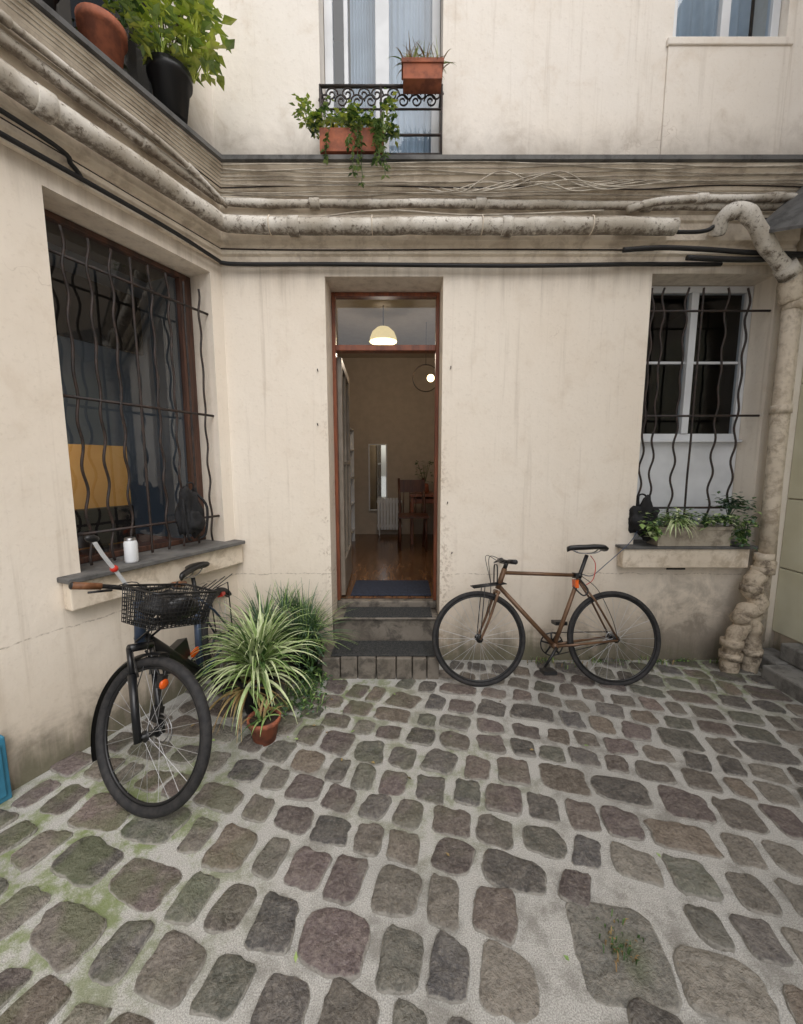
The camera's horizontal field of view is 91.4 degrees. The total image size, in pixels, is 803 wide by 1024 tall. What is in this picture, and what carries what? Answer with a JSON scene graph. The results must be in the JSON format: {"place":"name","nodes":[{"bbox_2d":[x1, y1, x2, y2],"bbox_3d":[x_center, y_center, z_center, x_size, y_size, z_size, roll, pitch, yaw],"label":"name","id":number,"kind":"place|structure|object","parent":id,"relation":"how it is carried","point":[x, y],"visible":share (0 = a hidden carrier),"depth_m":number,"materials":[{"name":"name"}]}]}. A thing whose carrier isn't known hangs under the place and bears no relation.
{"place":"outdoors","nodes":[
{"label":"outdoors","id":0,"kind":"place"},
{"bbox_2d":[123,537,138,562],"bbox_3d":[-1.636,0.228,2.369,0.072,0.152,0.072,0,7,0],"label":"drink can","id":1,"kind":"object","parent":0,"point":[130,546],"visible":1,"depth_m":2.34,"materials":[{"name":"white paint"}]},
{"bbox_2d":[289,87,399,187],"bbox_3d":[-0.371,-2.441,2.608,0.729,0.545,0.292,0,7,0],"label":"balcony planter","id":2,"kind":"object","parent":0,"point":[353,137],"visible":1,"depth_m":2.58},
{"bbox_2d":[0,658,802,1023],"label":"cobblestone paving","id":3,"kind":"structure","parent":0,"point":[332,946],"depth_m":1.59,"materials":[{"name":"stone"}]},
{"bbox_2d":[68,535,244,818],"bbox_3d":[-1.344,0.668,2.380,0.617,1.301,1.644,-2,7,-15],"label":"bicycle","id":4,"kind":"object","parent":3,"relation":"on","point":[169,606],"visible":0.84,"depth_m":1.88,"materials":[{"name":"blue paint"}]},
{"bbox_2d":[238,691,286,746],"bbox_3d":[-0.789,1.208,2.274,0.237,0.255,0.310,-1,7,-8],"label":"terracotta pot plant","id":5,"kind":"object","parent":3,"relation":"on","point":[262,727],"visible":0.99,"depth_m":2.25,"materials":[{"name":"orange plant"}]},
{"bbox_2d":[208,582,319,667],"bbox_3d":[-1.028,0.886,2.963,0.936,0.729,0.916,0,7,0],"label":"grass pot plant","id":6,"kind":"object","parent":3,"relation":"on","point":[254,611],"depth_m":2.94,"materials":[{"name":"green plant"}]},
{"bbox_2d":[191,683,660,962],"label":"fallen leaves","id":7,"kind":"object","parent":3,"relation":"on","point":[296,957],"visible":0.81,"depth_m":1.99,"materials":[{"name":"brown plant"}]},
{"bbox_2d":[432,544,660,686],"bbox_3d":[1.061,0.753,2.884,1.676,1.032,0.397,0,-5,0],"label":"bicycle","id":8,"kind":"object","parent":3,"relation":"on","point":[555,644],"visible":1,"depth_m":2.87,"materials":[{"name":"brown metal"}]},
{"bbox_2d":[582,532,636,575],"bbox_3d":[1.592,0.307,2.965,0.567,0.327,0.024,-3,7,-22],"label":"cable lock","id":9,"kind":"object","parent":8,"relation":"attached to","point":[614,556],"visible":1,"depth_m":2.98,"materials":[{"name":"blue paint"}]},
{"bbox_2d":[0,660,802,1023],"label":"ground","id":10,"kind":"structure","parent":0,"point":[544,942],"depth_m":1.55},
{"bbox_2d":[0,735,11,803],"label":"blue board","id":11,"kind":"object","parent":10,"relation":"on","point":[5,790],"visible":1,"depth_m":1.86,"materials":[{"name":"paint"}]},
{"bbox_2d":[183,594,328,742],"bbox_3d":[-0.921,0.929,2.545,0.896,0.743,0.866,-6,9,-42],"label":"spider plant","id":12,"kind":"object","parent":10,"relation":"on","point":[257,676],"visible":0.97,"depth_m":2.46,"materials":[{"name":"green plant"}]},
{"bbox_2d":[245,579,362,681],"bbox_3d":[-0.729,0.853,2.965,0.885,0.793,0.826,0,7,0],"label":"feathery bush","id":13,"kind":"object","parent":10,"relation":"on","point":[313,623],"visible":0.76,"depth_m":2.88,"materials":[{"name":"green plant"}]},
{"bbox_2d":[273,636,334,717],"bbox_3d":[-0.655,1.130,2.751,0.419,0.420,0.724,0,7,0],"label":"ground ivy","id":14,"kind":"object","parent":10,"relation":"on","point":[310,694],"visible":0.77,"depth_m":2.73,"materials":[{"name":"green plant"}]},
{"bbox_2d":[322,598,438,679],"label":"entrance steps","id":15,"kind":"structure","parent":10,"relation":"on","point":[389,629],"depth_m":3.20,"materials":[{"name":"stone"}]},
{"bbox_2d":[331,641,434,655],"bbox_3d":[-0.130,1.062,3.060,0.800,0.015,0.240,0,7,0],"label":"step mat","id":16,"kind":"object","parent":15,"relation":"on","point":[390,648],"visible":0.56,"depth_m":3.03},
{"bbox_2d":[344,607,431,616],"bbox_3d":[-0.110,0.838,3.289,0.720,0.014,0.210,0,7,0],"label":"step mat","id":17,"kind":"object","parent":15,"relation":"on","point":[389,612],"visible":0.97,"depth_m":3.26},
{"bbox_2d":[336,299,435,597],"bbox_3d":[0.000,-0.867,4.917,2.000,2.900,3.248,0,7,0],"label":"hall room","id":18,"kind":"object","parent":10,"relation":"on","point":[392,406],"visible":0.12,"depth_m":6.39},
{"bbox_2d":[350,427,354,540],"bbox_3d":[-0.850,-0.309,5.301,0.260,1.700,1.400,0,7,0],"label":"bookshelf","id":19,"kind":"object","parent":18,"relation":"on","point":[352,483],"visible":0.02,"depth_m":5.96,"materials":[{"name":"white paint"}]},
{"bbox_2d":[368,444,386,510],"bbox_3d":[-0.395,-0.577,6.558,0.310,1.110,0.040,0,7,0],"label":"wall mirror","id":20,"kind":"object","parent":18,"relation":"attached to","point":[377,462],"depth_m":6.54,"materials":[{"name":"silver mirror"}]},
{"bbox_2d":[370,305,396,344],"bbox_3d":[-0.200,-2.059,4.284,0.300,0.380,0.300,0,7,0],"label":"pendant lamp","id":21,"kind":"object","parent":18,"relation":"hanging from","point":[383,335],"visible":0.98,"depth_m":4.23,"materials":[{"name":"beige glass"}]},
{"bbox_2d":[377,498,401,535],"bbox_3d":[-0.200,0.080,6.537,0.420,0.630,0.080,0,7,0],"label":"radiator","id":22,"kind":"object","parent":18,"relation":"on","point":[387,513],"visible":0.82,"depth_m":6.49,"materials":[{"name":"white metal"}]},
{"bbox_2d":[351,580,430,595],"bbox_3d":[-0.095,0.725,3.754,0.730,0.016,0.440,0,7,0],"label":"blue doormat","id":23,"kind":"object","parent":18,"relation":"on","point":[391,587],"visible":1,"depth_m":3.70,"materials":[{"name":"blue fabric"}]},
{"bbox_2d":[398,478,428,550],"bbox_3d":[0.156,0.021,5.562,0.428,0.984,0.478,0,7,0],"label":"wooden chair","id":24,"kind":"object","parent":18,"relation":"on","point":[409,486],"visible":1,"depth_m":5.69,"materials":[{"name":"brown wood"}]},
{"bbox_2d":[410,492,433,544],"bbox_3d":[0.535,0.078,6.053,0.830,0.750,0.600,0,7,0],"label":"writing desk","id":25,"kind":"object","parent":18,"relation":"on","point":[429,497],"visible":0.41,"depth_m":5.77,"materials":[{"name":"red wood"}]},
{"bbox_2d":[415,460,433,492],"bbox_3d":[0.355,-0.555,6.075,0.356,0.503,0.277,0,7,0],"label":"desk plant","id":26,"kind":"object","parent":25,"relation":"on","point":[426,484],"visible":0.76,"depth_m":6.05,"materials":[{"name":"green plant"}]},
{"bbox_2d":[412,322,434,391],"bbox_3d":[0.300,-1.898,4.807,0.334,0.827,0.088,0,7,0],"label":"ring lamp","id":27,"kind":"object","parent":18,"relation":"attached to","point":[430,377],"visible":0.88,"depth_m":4.82,"materials":[{"name":"metal"}]},
{"bbox_2d":[0,143,802,790],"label":"walls","id":28,"kind":"structure","parent":10,"relation":"on","point":[542,381],"depth_m":2.96,"materials":[{"name":"beige paint"}]},
{"bbox_2d":[45,220,191,537],"bbox_3d":[-2.382,-0.569,2.619,0.998,2.860,2.200,3,8,25],"label":"side room","id":29,"kind":"object","parent":28,"relation":"attached to","point":[86,378],"visible":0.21,"depth_m":3.58,"materials":[{"name":"grey glass"}]},
{"bbox_2d":[50,265,143,355],"bbox_3d":[-2.785,-1.187,2.731,0.090,1.300,2.000,3,8,25],"label":"wall cabinet","id":30,"kind":"object","parent":29,"relation":"attached to","point":[80,322],"depth_m":3.25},
{"bbox_2d":[78,534,179,556],"bbox_3d":[-2.381,0.578,2.757,0.800,0.550,1.600,3,8,25],"label":"side room table","id":31,"kind":"object","parent":29,"relation":"on","point":[142,539],"visible":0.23,"depth_m":3.23,"materials":[{"name":"red wood"}]},
{"bbox_2d":[68,444,130,549],"bbox_3d":[-2.356,-0.080,2.577,0.030,0.740,1.080,3,8,25],"label":"orange headboard panel","id":32,"kind":"object","parent":31,"relation":"on","point":[95,473],"visible":0.22,"depth_m":2.85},
{"bbox_2d":[74,505,135,552],"bbox_3d":[-2.119,0.130,2.759,0.070,0.320,0.440,3,8,25],"label":"computer monitor","id":33,"kind":"object","parent":31,"relation":"on","point":[99,518],"visible":0.55,"depth_m":2.75,"materials":[{"name":"black plastic"}]},
{"bbox_2d":[44,209,205,563],"bbox_3d":[-1.762,-0.698,2.560,0.060,1.943,0.954,3,8,25],"label":"window frame","id":34,"kind":"object","parent":28,"relation":"in","point":[75,228],"visible":0.44,"depth_m":2.85,"materials":[{"name":"brown wood"}]},
{"bbox_2d":[48,225,219,565],"bbox_3d":[-1.597,-0.636,2.507,0.029,1.805,0.970,3,8,24],"label":"window grille","id":35,"kind":"object","parent":28,"relation":"attached to","point":[100,400],"depth_m":2.39,"materials":[{"name":"black metal"}]},
{"bbox_2d":[174,482,208,540],"bbox_3d":[-1.467,-0.008,2.749,0.160,0.409,0.208,4,8,29],"label":"black backpack","id":36,"kind":"object","parent":35,"relation":"on","point":[189,515],"visible":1,"depth_m":2.70,"materials":[{"name":"fabric"}]},
{"bbox_2d":[63,545,242,610],"bbox_3d":[-1.526,0.385,2.587,0.075,0.154,1.150,3,8,25],"label":"window sill stone","id":37,"kind":"object","parent":28,"relation":"attached to","point":[161,573],"visible":0.57,"depth_m":2.44,"materials":[{"name":"beige stone"}]},
{"bbox_2d":[57,539,244,584],"bbox_3d":[-1.642,0.289,2.618,0.390,0.027,1.170,3,8,25],"label":"window sill flashing","id":38,"kind":"object","parent":37,"relation":"on","point":[98,569],"depth_m":2.47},
{"bbox_2d":[0,130,722,267],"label":"black electrical cable","id":39,"kind":"object","parent":28,"relation":"attached to","point":[23,146],"visible":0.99,"depth_m":2.81,"materials":[{"name":"black rubber"}]},
{"bbox_2d":[331,292,439,599],"bbox_3d":[-0.128,-0.493,3.306,0.868,2.545,0.087,0,7,0],"label":"door frame","id":40,"kind":"object","parent":28,"relation":"attached to","point":[336,348],"visible":1,"depth_m":3.20,"materials":[{"name":"brown wood"}]},
{"bbox_2d":[337,357,351,594],"bbox_3d":[-0.541,-0.321,3.778,0.057,2.050,0.800,0,7,-2],"label":"door","id":41,"kind":"structure","parent":40,"relation":"attached to","point":[346,565],"depth_m":3.63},
{"bbox_2d":[0,0,802,264],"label":"cornice","id":42,"kind":"structure","parent":28,"relation":"attached to","point":[736,235],"depth_m":2.68,"materials":[{"name":"paint"}]},
{"bbox_2d":[0,107,82,176],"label":"black electrical cable","id":43,"kind":"object","parent":42,"relation":"attached to","point":[5,113],"visible":0.92,"depth_m":1.83,"materials":[{"name":"black rubber"}]},
{"bbox_2d":[0,9,227,207],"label":"thin waste pipe","id":44,"kind":"object","parent":42,"relation":"attached to","point":[7,21],"visible":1,"depth_m":1.97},
{"bbox_2d":[0,117,621,250],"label":"telephone wire","id":45,"kind":"object","parent":42,"relation":"attached to","point":[306,249],"visible":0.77,"depth_m":2.79,"materials":[{"name":"metal"}]},
{"bbox_2d":[1,29,672,196],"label":"telephone wire","id":46,"kind":"object","parent":42,"relation":"attached to","point":[363,195],"visible":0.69,"depth_m":2.70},
{"bbox_2d":[0,58,680,237],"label":"horizontal waste pipe","id":47,"kind":"object","parent":42,"relation":"attached to","point":[40,101],"visible":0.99,"depth_m":2.64,"materials":[{"name":"grey metal"}]},
{"bbox_2d":[0,29,783,211],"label":"thin waste pipe","id":48,"kind":"object","parent":42,"relation":"attached to","point":[12,46],"visible":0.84,"depth_m":2.68,"materials":[{"name":"grey metal"}]},
{"bbox_2d":[1,0,802,177],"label":"telephone wire","id":49,"kind":"object","parent":42,"relation":"attached to","point":[49,38],"visible":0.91,"depth_m":2.64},
{"bbox_2d":[3,7,802,182],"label":"telephone wire","id":50,"kind":"object","parent":42,"relation":"attached to","point":[414,181],"visible":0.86,"depth_m":2.65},
{"bbox_2d":[8,0,802,174],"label":"telephone wire","id":51,"kind":"object","parent":42,"relation":"attached to","point":[56,38],"visible":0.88,"depth_m":2.62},
{"bbox_2d":[16,0,802,170],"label":"telephone wire","id":52,"kind":"object","parent":42,"relation":"attached to","point":[73,46],"visible":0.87,"depth_m":2.61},
{"bbox_2d":[26,44,795,193],"bbox_3d":[-0.150,-2.161,2.271,6.121,0.046,2.005,-3,8,-25],"label":"telephone wire","id":53,"kind":"object","parent":42,"relation":"attached to","point":[402,192],"visible":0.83,"depth_m":2.69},
{"bbox_2d":[24,0,802,166],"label":"telephone wire","id":54,"kind":"object","parent":42,"relation":"attached to","point":[77,44],"visible":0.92,"depth_m":2.60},
{"bbox_2d":[28,0,802,161],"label":"zinc ledge","id":55,"kind":"object","parent":42,"relation":"on","point":[49,12],"visible":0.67,"depth_m":2.59,"materials":[{"name":"grey metal"}]},
{"bbox_2d":[43,0,59,11],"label":"ledge pot plant","id":56,"kind":"object","parent":55,"relation":"on","point":[52,4],"visible":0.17,"depth_m":1.82,"materials":[{"name":"green plant"}]},
{"bbox_2d":[74,0,183,68],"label":"terracotta pot shrub","id":57,"kind":"object","parent":55,"relation":"on","point":[102,29],"visible":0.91,"depth_m":2.05,"materials":[{"name":"green plant"}]},
{"bbox_2d":[129,0,236,123],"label":"black pot plant","id":58,"kind":"object","parent":55,"relation":"on","point":[173,80],"visible":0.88,"depth_m":2.27,"materials":[{"name":"green plant"}]},
{"bbox_2d":[115,101,802,185],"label":"telephone wire","id":59,"kind":"object","parent":42,"relation":"attached to","point":[455,182],"visible":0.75,"depth_m":2.67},
{"bbox_2d":[319,209,603,216],"bbox_3d":[0.200,-2.023,2.709,2.401,0.137,0.020,0,7,0],"label":"telephone wire","id":60,"kind":"object","parent":42,"relation":"attached to","point":[463,214],"visible":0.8,"depth_m":2.70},
{"bbox_2d":[187,161,801,189],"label":"telephone wire","id":61,"kind":"object","parent":42,"relation":"attached to","point":[504,187],"visible":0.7,"depth_m":2.68,"materials":[{"name":"metal"}]},
{"bbox_2d":[418,180,611,191],"bbox_3d":[0.765,-2.189,2.634,1.302,0.094,0.050,0,7,0],"label":"telephone wire","id":62,"kind":"object","parent":42,"relation":"attached to","point":[510,184],"visible":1,"depth_m":2.62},
{"bbox_2d":[429,170,622,193],"bbox_3d":[0.840,-2.204,2.633,1.302,0.141,0.050,0,7,0],"label":"telephone wire","id":63,"kind":"object","parent":42,"relation":"attached to","point":[516,175],"visible":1,"depth_m":2.62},
{"bbox_2d":[440,180,633,191],"bbox_3d":[0.913,-2.190,2.634,1.302,0.093,0.050,0,7,0],"label":"telephone wire","id":64,"kind":"object","parent":42,"relation":"attached to","point":[539,185],"visible":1,"depth_m":2.63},
{"bbox_2d":[453,181,628,191],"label":"telephone wire","id":65,"kind":"object","parent":42,"relation":"attached to","point":[541,182],"visible":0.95,"depth_m":2.62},
{"bbox_2d":[460,173,647,191],"bbox_3d":[1.008,-2.201,2.633,1.302,0.114,0.050,0,7,0],"label":"telephone wire","id":66,"kind":"object","parent":42,"relation":"attached to","point":[559,177],"visible":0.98,"depth_m":2.62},
{"bbox_2d":[473,171,666,190],"bbox_3d":[1.134,-2.213,2.631,1.302,0.122,0.050,0,7,0],"label":"telephone wire","id":67,"kind":"object","parent":42,"relation":"attached to","point":[571,175],"visible":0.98,"depth_m":2.62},
{"bbox_2d":[486,179,676,189],"bbox_3d":[1.203,-2.197,2.633,1.302,0.078,0.050,0,7,0],"label":"telephone wire","id":68,"kind":"object","parent":42,"relation":"attached to","point":[587,182],"visible":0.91,"depth_m":2.62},
{"bbox_2d":[626,191,797,213],"bbox_3d":[2.270,-2.107,2.666,1.459,0.128,0.065,0,7,0],"label":"thin waste pipe","id":69,"kind":"object","parent":42,"relation":"attached to","point":[708,197],"visible":0.98,"depth_m":2.65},
{"bbox_2d":[159,0,802,153],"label":"walls","id":70,"kind":"structure","parent":28,"relation":"on","point":[554,76],"depth_m":2.72,"materials":[{"name":"paint"}]},
{"bbox_2d":[56,0,156,94],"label":"side window frame","id":71,"kind":"object","parent":70,"relation":"attached to","point":[63,8],"depth_m":2.12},
{"bbox_2d":[70,0,149,91],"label":"upstairs room","id":72,"kind":"object","parent":70,"relation":"attached to","point":[134,68],"visible":0.14,"depth_m":3.01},
{"bbox_2d":[333,0,375,126],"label":"upstairs room","id":73,"kind":"object","parent":70,"relation":"attached to","point":[338,32],"depth_m":4.10,"materials":[{"name":"grey paint"}]},
{"bbox_2d":[350,0,375,126],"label":"curtain","id":74,"kind":"object","parent":70,"relation":"hanging from","point":[362,35],"visible":0.49,"depth_m":2.98,"materials":[{"name":"fabric"}]},
{"bbox_2d":[318,84,443,153],"bbox_3d":[-0.140,-2.659,2.776,0.860,0.532,0.170,0,7,0],"label":"balcony railing","id":75,"kind":"object","parent":70,"relation":"attached to","point":[351,87],"visible":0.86,"depth_m":2.68,"materials":[{"name":"black metal"}]},
{"bbox_2d":[324,0,439,152],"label":"window frame","id":76,"kind":"object","parent":70,"relation":"attached to","point":[381,40],"visible":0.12,"depth_m":2.84,"materials":[{"name":"white paint"}]},
{"bbox_2d":[389,0,431,152],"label":"curtain","id":77,"kind":"object","parent":70,"relation":"hanging from","point":[413,18],"visible":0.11,"depth_m":3.00,"materials":[{"name":"fabric"}]},
{"bbox_2d":[676,0,751,36],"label":"curtain","id":78,"kind":"object","parent":70,"relation":"hanging from","point":[696,18],"depth_m":2.96,"materials":[{"name":"fabric"}]},
{"bbox_2d":[660,37,793,153],"bbox_3d":[2.250,-2.847,2.727,0.860,0.798,0.022,0,7,0],"label":"window apron","id":79,"kind":"object","parent":70,"relation":"attached to","point":[724,95],"depth_m":2.72,"materials":[{"name":"paint"}]},
{"bbox_2d":[673,0,781,36],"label":"window frame","id":80,"kind":"object","parent":70,"relation":"attached to","point":[723,12],"visible":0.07,"depth_m":2.73,"materials":[{"name":"white paint"}]},
{"bbox_2d":[748,0,754,36],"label":"upstairs room","id":81,"kind":"object","parent":70,"relation":"attached to","point":[751,18],"depth_m":3.25,"materials":[{"name":"paint"}]},
{"bbox_2d":[666,568,684,569],"bbox_3d":[2.195,0.449,3.135,0.150,0.025,0.004,0,7,0],"label":"sill vent slot","id":82,"kind":"object","parent":28,"relation":"attached to","point":[675,568],"visible":0.64,"depth_m":3.13,"materials":[{"name":"black plastic"}]},
{"bbox_2d":[617,548,749,567],"bbox_3d":[2.210,0.357,3.083,0.980,0.151,0.085,0,7,0],"label":"window sill stone","id":83,"kind":"object","parent":28,"relation":"attached to","point":[682,558],"visible":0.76,"depth_m":3.04,"materials":[{"name":"beige stone"}]},
{"bbox_2d":[615,539,758,548],"bbox_3d":[2.230,0.255,3.204,1.060,0.020,0.380,0,7,0],"label":"window sill flashing","id":84,"kind":"object","parent":83,"relation":"on","point":[639,544],"depth_m":3.02,"materials":[{"name":"grey metal"}]},
{"bbox_2d":[633,286,753,538],"bbox_3d":[2.300,-0.760,3.197,0.916,2.030,0.110,0,7,0],"label":"window frame","id":85,"kind":"object","parent":28,"relation":"attached to","point":[700,472],"visible":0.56,"depth_m":3.22,"materials":[{"name":"white paint"}]},
{"bbox_2d":[639,491,761,550],"bbox_3d":[2.274,0.076,2.984,0.953,0.454,0.380,0,7,0],"label":"window planter","id":86,"kind":"object","parent":28,"relation":"attached to","point":[674,531],"visible":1,"depth_m":3.02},
{"bbox_2d":[628,493,659,540],"bbox_3d":[1.901,0.043,3.065,0.240,0.375,0.155,0,7,0],"label":"black bag","id":87,"kind":"object","parent":86,"relation":"on","point":[636,516],"visible":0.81,"depth_m":3.03,"materials":[{"name":"fabric"}]},
{"bbox_2d":[636,287,770,524],"bbox_3d":[2.275,-0.777,3.008,0.950,1.784,0.026,0,7,0],"label":"window grille","id":88,"kind":"object","parent":28,"relation":"attached to","point":[692,416],"depth_m":3.00,"materials":[{"name":"black metal"}]},
{"bbox_2d":[772,373,802,642],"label":"side panels","id":89,"kind":"object","parent":28,"relation":"attached to","point":[788,617],"visible":1,"depth_m":3.02,"materials":[{"name":"beige paint"}]},
{"bbox_2d":[527,656,717,971],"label":"wall weeds","id":90,"kind":"object","parent":10,"relation":"on","point":[624,919],"depth_m":1.33,"materials":[{"name":"green plant"}]},
{"bbox_2d":[641,295,741,433],"bbox_3d":[2.400,-0.776,4.248,1.600,2.880,1.898,0,7,0],"label":"kitchen room","id":91,"kind":"object","parent":10,"relation":"on","point":[712,333],"visible":0.12,"depth_m":4.18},
{"bbox_2d":[718,560,776,673],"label":"drain trap pipes","id":92,"kind":"object","parent":10,"relation":"on","point":[740,641],"visible":0.98,"depth_m":2.98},
{"bbox_2d":[708,201,802,642],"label":"drain downpipe","id":93,"kind":"object","parent":10,"relation":"on","point":[787,272],"visible":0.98,"depth_m":2.80,"materials":[{"name":"beige metal"}]},
{"bbox_2d":[622,245,802,255],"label":"black electrical cable","id":94,"kind":"object","parent":93,"relation":"attached to","point":[690,248],"visible":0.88,"depth_m":2.71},
{"bbox_2d":[676,218,766,233],"bbox_3d":[2.470,-1.988,2.696,1.142,0.148,0.030,0,7,-1],"label":"black electrical cable","id":95,"kind":"object","parent":93,"relation":"attached to","point":[706,230],"visible":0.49,"depth_m":2.69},
{"bbox_2d":[685,252,802,262],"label":"black electrical cable","id":96,"kind":"object","parent":93,"relation":"attached to","point":[737,259],"visible":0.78,"depth_m":2.72,"materials":[{"name":"black rubber"}]},
{"bbox_2d":[759,643,802,703],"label":"side stone step","id":97,"kind":"object","parent":10,"relation":"on","point":[782,669],"visible":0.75,"depth_m":2.87,"materials":[{"name":"grey stone"}]},
{"bbox_2d":[773,498,802,650],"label":"side wall","id":98,"kind":"structure","parent":10,"relation":"on","point":[779,638],"depth_m":3.14,"materials":[{"name":"beige paint"}]},
{"bbox_2d":[386,31,456,93],"bbox_3d":[0.133,-2.960,2.592,0.460,0.254,0.311,0,7,0],"label":"terracotta railing planter","id":99,"kind":"object","parent":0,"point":[422,75],"visible":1,"depth_m":2.55,"materials":[{"name":"orange ceramic"}]},
{"bbox_2d":[766,186,802,232],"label":"zinc canopy","id":100,"kind":"object","parent":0,"point":[787,215],"visible":0.83,"depth_m":2.56,"materials":[{"name":"grey metal"}]}
]}

